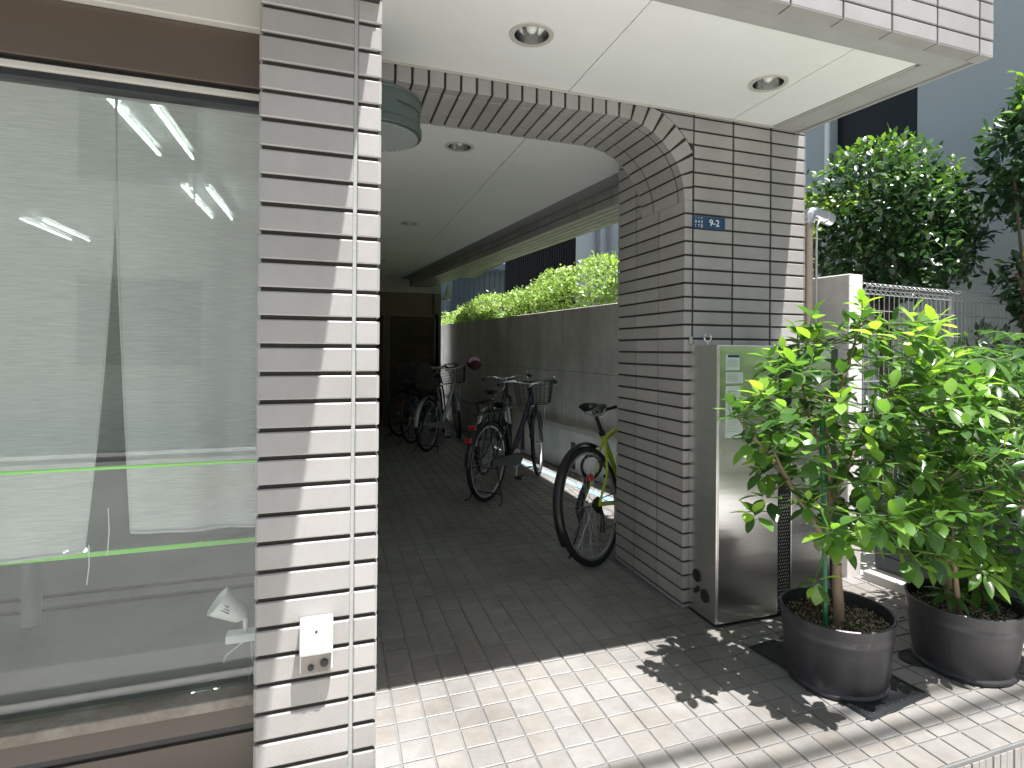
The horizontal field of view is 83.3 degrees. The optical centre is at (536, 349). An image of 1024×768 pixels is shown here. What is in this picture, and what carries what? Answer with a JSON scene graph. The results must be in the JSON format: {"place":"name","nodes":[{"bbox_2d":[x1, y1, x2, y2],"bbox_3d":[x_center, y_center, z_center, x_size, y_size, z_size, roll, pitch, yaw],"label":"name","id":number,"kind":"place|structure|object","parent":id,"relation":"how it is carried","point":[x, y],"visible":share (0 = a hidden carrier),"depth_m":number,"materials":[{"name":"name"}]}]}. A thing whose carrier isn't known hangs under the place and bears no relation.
{"place":"outdoors","nodes":[
{"label":"outdoors","id":0,"kind":"place"},
{"bbox_2d":[441,263,504,319],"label":"dark building","id":1,"kind":"structure","parent":0,"point":[464,289],"depth_m":15.27,"materials":[{"name":"grey metal"}]},
{"bbox_2d":[375,424,1023,767],"bbox_3d":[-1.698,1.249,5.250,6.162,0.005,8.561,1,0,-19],"label":"floor tiles","id":2,"kind":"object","parent":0,"point":[711,749],"visible":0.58,"depth_m":2.28,"materials":[{"name":"beige tile"}]},
{"bbox_2d":[386,363,447,436],"bbox_3d":[-1.736,0.739,8.720,0.647,1.033,1.647,0,0,9],"label":"bicycle","id":3,"kind":"object","parent":2,"relation":"on","point":[396,393],"visible":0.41,"depth_m":8.25,"materials":[{"name":"black paint"}]},
{"bbox_2d":[398,359,457,443],"bbox_3d":[-1.474,0.691,8.145,0.542,1.131,1.719,0,0,14],"label":"bicycle","id":4,"kind":"object","parent":2,"relation":"on","point":[405,370],"visible":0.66,"depth_m":7.57,"materials":[{"name":"black paint"}]},
{"bbox_2d":[412,357,480,452],"bbox_3d":[-1.195,0.678,7.543,0.762,1.157,1.710,0,0,14],"label":"bicycle","id":5,"kind":"object","parent":2,"relation":"on","point":[425,381],"visible":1,"depth_m":7.22,"materials":[{"name":"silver metal"}]},
{"bbox_2d":[466,371,531,475],"bbox_3d":[-0.365,0.751,6.257,0.548,1.019,1.742,0,0,11],"label":"bicycle","id":6,"kind":"object","parent":2,"relation":"on","point":[483,472],"visible":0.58,"depth_m":5.94,"materials":[{"name":"black paint"}]},
{"bbox_2d":[464,376,556,505],"bbox_3d":[-0.176,0.753,5.249,0.613,1.015,1.769,0,0,24],"label":"bicycle","id":7,"kind":"object","parent":2,"relation":"on","point":[512,455],"visible":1,"depth_m":5.03,"materials":[{"name":"blue paint"}]},
{"bbox_2d":[441,428,613,500],"bbox_3d":[-0.120,1.271,6.348,0.074,0.024,7.205,1,0,-26],"label":"gutter strip","id":8,"kind":"object","parent":2,"relation":"on","point":[595,493],"visible":0.21,"depth_m":5.79,"materials":[{"name":"white concrete"}]},
{"bbox_2d":[553,402,617,566],"bbox_3d":[0.544,0.786,3.824,0.563,0.987,1.687,-12,-7,35],"label":"bicycle","id":9,"kind":"object","parent":2,"relation":"on","point":[573,454],"visible":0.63,"depth_m":3.41,"materials":[{"name":"rubber"}]},
{"bbox_2d":[688,334,837,627],"bbox_3d":[1.111,0.596,2.816,0.711,1.338,0.224,1,0,-19],"label":"steel cabinet","id":10,"kind":"object","parent":2,"relation":"on","point":[738,573],"visible":0.74,"depth_m":2.67,"materials":[{"name":"silver metal"}]},
{"bbox_2d":[749,636,930,720],"bbox_3d":[1.169,1.260,2.267,0.340,0.007,0.540,1,0,-26],"label":"drain cover","id":11,"kind":"object","parent":2,"relation":"on","point":[902,694],"visible":0.25,"depth_m":2.10,"materials":[{"name":"grey metal"}]},
{"bbox_2d":[779,586,897,703],"bbox_3d":[1.155,1.128,2.220,0.404,0.262,0.404,1,0,-19],"label":"plant pot","id":12,"kind":"object","parent":11,"relation":"on","point":[830,661],"visible":0.88,"depth_m":2.09,"materials":[{"name":"grey plastic"}]},
{"bbox_2d":[819,413,827,626],"bbox_3d":[1.081,0.654,2.164,0.017,0.821,0.059,0,0,0],"label":"plant stake","id":13,"kind":"object","parent":12,"relation":"in","point":[824,560],"visible":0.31,"depth_m":2.16,"materials":[{"name":"green plastic"}]},
{"bbox_2d":[713,288,1023,631],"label":"rubber fig","id":14,"kind":"object","parent":12,"relation":"in","point":[905,520],"visible":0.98,"depth_m":2.05,"materials":[{"name":"green plant"}]},
{"bbox_2d":[898,650,927,667],"bbox_3d":[1.551,1.264,2.351,0.126,0.005,0.126,1,0,-19],"label":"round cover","id":15,"kind":"object","parent":2,"relation":"on","point":[908,656],"visible":0.68,"depth_m":2.35,"materials":[{"name":"grey metal"}]},
{"bbox_2d":[904,578,1023,686],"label":"plant pot","id":16,"kind":"object","parent":2,"relation":"on","point":[981,645],"visible":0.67,"depth_m":2.19,"materials":[{"name":"grey plastic"}]},
{"bbox_2d":[868,330,1023,615],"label":"umbrella plant","id":17,"kind":"object","parent":16,"relation":"in","point":[1004,580],"visible":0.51,"depth_m":2.23,"materials":[{"name":"green plant"}]},
{"bbox_2d":[988,486,993,612],"bbox_3d":[1.821,0.810,2.303,0.017,0.521,0.052,0,0,37],"label":"plant stake","id":18,"kind":"object","parent":16,"relation":"in","point":[990,607],"visible":0.16,"depth_m":2.30,"materials":[{"name":"green plastic"}]},
{"bbox_2d":[959,746,1023,767],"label":"step face","id":19,"kind":"object","parent":2,"relation":"attached to","point":[1003,760],"visible":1,"depth_m":1.82},
{"bbox_2d":[885,606,903,618],"bbox_3d":[1.693,1.266,2.772,0.132,0.005,0.132,1,0,-19],"label":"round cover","id":20,"kind":"object","parent":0,"point":[898,614],"visible":0.36,"depth_m":2.76,"materials":[{"name":"grey metal"}]},
{"bbox_2d":[860,528,1004,574],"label":"garden ground","id":21,"kind":"structure","parent":0,"point":[867,561],"depth_m":3.63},
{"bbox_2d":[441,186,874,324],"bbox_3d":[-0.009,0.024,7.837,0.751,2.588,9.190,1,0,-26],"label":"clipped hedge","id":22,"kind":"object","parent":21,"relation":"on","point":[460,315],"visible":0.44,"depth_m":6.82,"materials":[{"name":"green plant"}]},
{"bbox_2d":[505,0,1023,522],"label":"grey building","id":23,"kind":"structure","parent":21,"relation":"on","point":[951,110],"depth_m":4.78,"materials":[{"name":"concrete tile"},{"name":"painted plaster"},{"name":"metal"}]},
{"bbox_2d":[838,87,917,161],"bbox_3d":[3.264,-2.852,5.416,0.109,2.100,0.850,1,0,-26],"label":"dark window","id":24,"kind":"structure","parent":23,"relation":"in","point":[900,110],"depth_m":5.37,"materials":[{"name":"black glass"}]},
{"bbox_2d":[804,123,1004,482],"bbox_3d":[2.523,-0.122,4.095,1.514,2.907,1.141,1,0,-19],"label":"camellia tree","id":25,"kind":"object","parent":21,"relation":"on","point":[896,235],"visible":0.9,"depth_m":3.85,"materials":[{"name":"green plant"}]},
{"bbox_2d":[862,282,1020,486],"bbox_3d":[3.086,0.508,3.877,2.764,1.752,0.084,1,0,-26],"label":"fence","id":26,"kind":"object","parent":21,"relation":"on","point":[949,300],"visible":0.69,"depth_m":3.63,"materials":[{"name":"metal"}]},
{"bbox_2d":[861,317,1023,515],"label":"dark shrub","id":27,"kind":"object","parent":21,"relation":"on","point":[959,343],"visible":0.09,"depth_m":3.59,"materials":[{"name":"green plant"}]},
{"bbox_2d":[863,492,1023,604],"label":"low concrete kerb","id":28,"kind":"object","parent":21,"relation":"on","point":[885,572],"visible":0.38,"depth_m":3.07,"materials":[{"name":"paint"}]},
{"bbox_2d":[968,70,1023,510],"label":"broadleaf tree","id":29,"kind":"object","parent":21,"relation":"on","point":[1010,183],"visible":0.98,"depth_m":3.69,"materials":[{"name":"green plant"}]},
{"label":"ground","id":30,"kind":"structure","parent":0,"visible":0},
{"bbox_2d":[0,0,993,767],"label":"apartment building","id":31,"kind":"structure","parent":30,"relation":"on","point":[650,128],"depth_m":2.20,"materials":[{"name":"tile"}]},
{"bbox_2d":[97,214,125,452],"bbox_3d":[-2.658,-0.271,1.552,4.016,1.232,0.052,1,0,-19],"label":"curtain","id":32,"kind":"object","parent":31,"relation":"hanging from","point":[111,437],"visible":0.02,"depth_m":1.97,"materials":[{"name":"fabric"}]},
{"bbox_2d":[0,537,254,628],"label":"glass table","id":33,"kind":"object","parent":31,"relation":"on","point":[31,593],"visible":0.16,"depth_m":2.55,"materials":[{"name":"green"}]},
{"bbox_2d":[0,459,257,474],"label":"green rail","id":34,"kind":"object","parent":31,"relation":"attached to","point":[121,467],"depth_m":1.41,"materials":[{"name":"green painted metal"}]},
{"bbox_2d":[0,58,258,101],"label":"window frame","id":35,"kind":"structure","parent":31,"relation":"in","point":[4,62],"depth_m":1.35,"materials":[{"name":"silver metal"}]},
{"bbox_2d":[0,81,260,584],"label":"sheer curtain","id":36,"kind":"object","parent":31,"relation":"hanging from","point":[173,187],"visible":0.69,"depth_m":1.48,"materials":[{"name":"fabric"}]},
{"bbox_2d":[207,587,255,679],"bbox_3d":[-0.800,0.788,1.512,0.120,0.319,0.075,1,0,-19],"label":"clip lamp","id":37,"kind":"object","parent":31,"relation":"attached to","point":[228,604],"visible":0.88,"depth_m":1.51,"materials":[{"name":"white plastic"}]},
{"bbox_2d":[299,614,332,674],"bbox_3d":[-0.533,0.719,1.392,0.075,0.132,0.048,1,0,-19],"label":"outlet box","id":38,"kind":"object","parent":31,"relation":"attached to","point":[315,643],"visible":1,"depth_m":1.38,"materials":[{"name":"white plastic"}]},
{"bbox_2d":[361,0,379,3],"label":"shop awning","id":39,"kind":"object","parent":31,"relation":"attached to","point":[375,1],"visible":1,"depth_m":1.45,"materials":[{"name":"grey"}]},
{"bbox_2d":[376,313,385,424],"bbox_3d":[-2.767,0.317,9.273,0.640,1.820,0.050,1,0,-19],"label":"louvre door","id":40,"kind":"structure","parent":31,"relation":"in","point":[382,347],"depth_m":9.35,"materials":[{"name":"black metal"}]},
{"bbox_2d":[380,81,421,151],"bbox_3d":[-0.511,-0.822,2.072,0.190,0.136,0.320,1,0,-19],"label":"wall lamp","id":41,"kind":"object","parent":31,"relation":"attached to","point":[401,107],"visible":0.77,"depth_m":1.97,"materials":[{"name":"grey metal"}]},
{"bbox_2d":[400,222,418,225],"bbox_3d":[-1.180,-1.205,5.341,0.168,0.086,0.168,1,0,-19],"label":"downlight","id":42,"kind":"object","parent":31,"relation":"attached to","point":[410,223],"visible":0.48,"depth_m":5.39,"materials":[{"name":"grey metal"}]},
{"bbox_2d":[386,313,438,424],"bbox_3d":[-2.052,0.324,9.525,0.835,1.820,0.050,1,0,-19],"label":"louvre door","id":43,"kind":"structure","parent":31,"relation":"in","point":[426,353],"depth_m":9.48,"materials":[{"name":"black metal"}]},
{"bbox_2d":[441,286,450,300],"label":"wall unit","id":44,"kind":"structure","parent":31,"relation":"attached to","point":[447,296],"depth_m":9.68,"materials":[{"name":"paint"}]},
{"bbox_2d":[445,141,473,151],"bbox_3d":[-0.443,-1.204,3.307,0.168,0.086,0.168,1,0,-19],"label":"downlight","id":45,"kind":"object","parent":31,"relation":"attached to","point":[457,146],"visible":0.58,"depth_m":3.35,"materials":[{"name":"silver metal"}]},
{"bbox_2d":[509,22,553,46],"bbox_3d":[-0.018,-1.203,2.130,0.168,0.086,0.168,1,0,-19],"label":"downlight","id":46,"kind":"object","parent":31,"relation":"attached to","point":[531,34],"visible":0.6,"depth_m":2.17,"materials":[{"name":"silver metal"}]},
{"bbox_2d":[692,215,724,230],"bbox_3d":[0.853,-0.624,2.843,0.188,0.062,0.008,1,0,-19],"label":"number plate","id":47,"kind":"object","parent":31,"relation":"attached to","point":[706,222],"visible":1,"depth_m":2.84,"materials":[{"name":"blue metal"}]},
{"bbox_2d":[748,74,788,91],"bbox_3d":[1.006,-1.193,2.498,0.168,0.086,0.168,1,0,-19],"label":"downlight","id":48,"kind":"object","parent":31,"relation":"attached to","point":[769,83],"visible":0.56,"depth_m":2.53,"materials":[{"name":"silver metal"}]},
{"bbox_2d":[803,207,835,345],"bbox_3d":[1.539,0.245,3.156,0.207,2.049,0.074,1,0,-26],"label":"rain pipe","id":49,"kind":"object","parent":31,"relation":"attached to","point":[821,216],"visible":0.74,"depth_m":3.11,"materials":[{"name":"metal"}]},
{"bbox_2d":[441,274,861,577],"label":"concrete wall","id":50,"kind":"structure","parent":30,"relation":"on","point":[574,351],"depth_m":6.19,"materials":[{"name":"grey concrete"}]}
]}

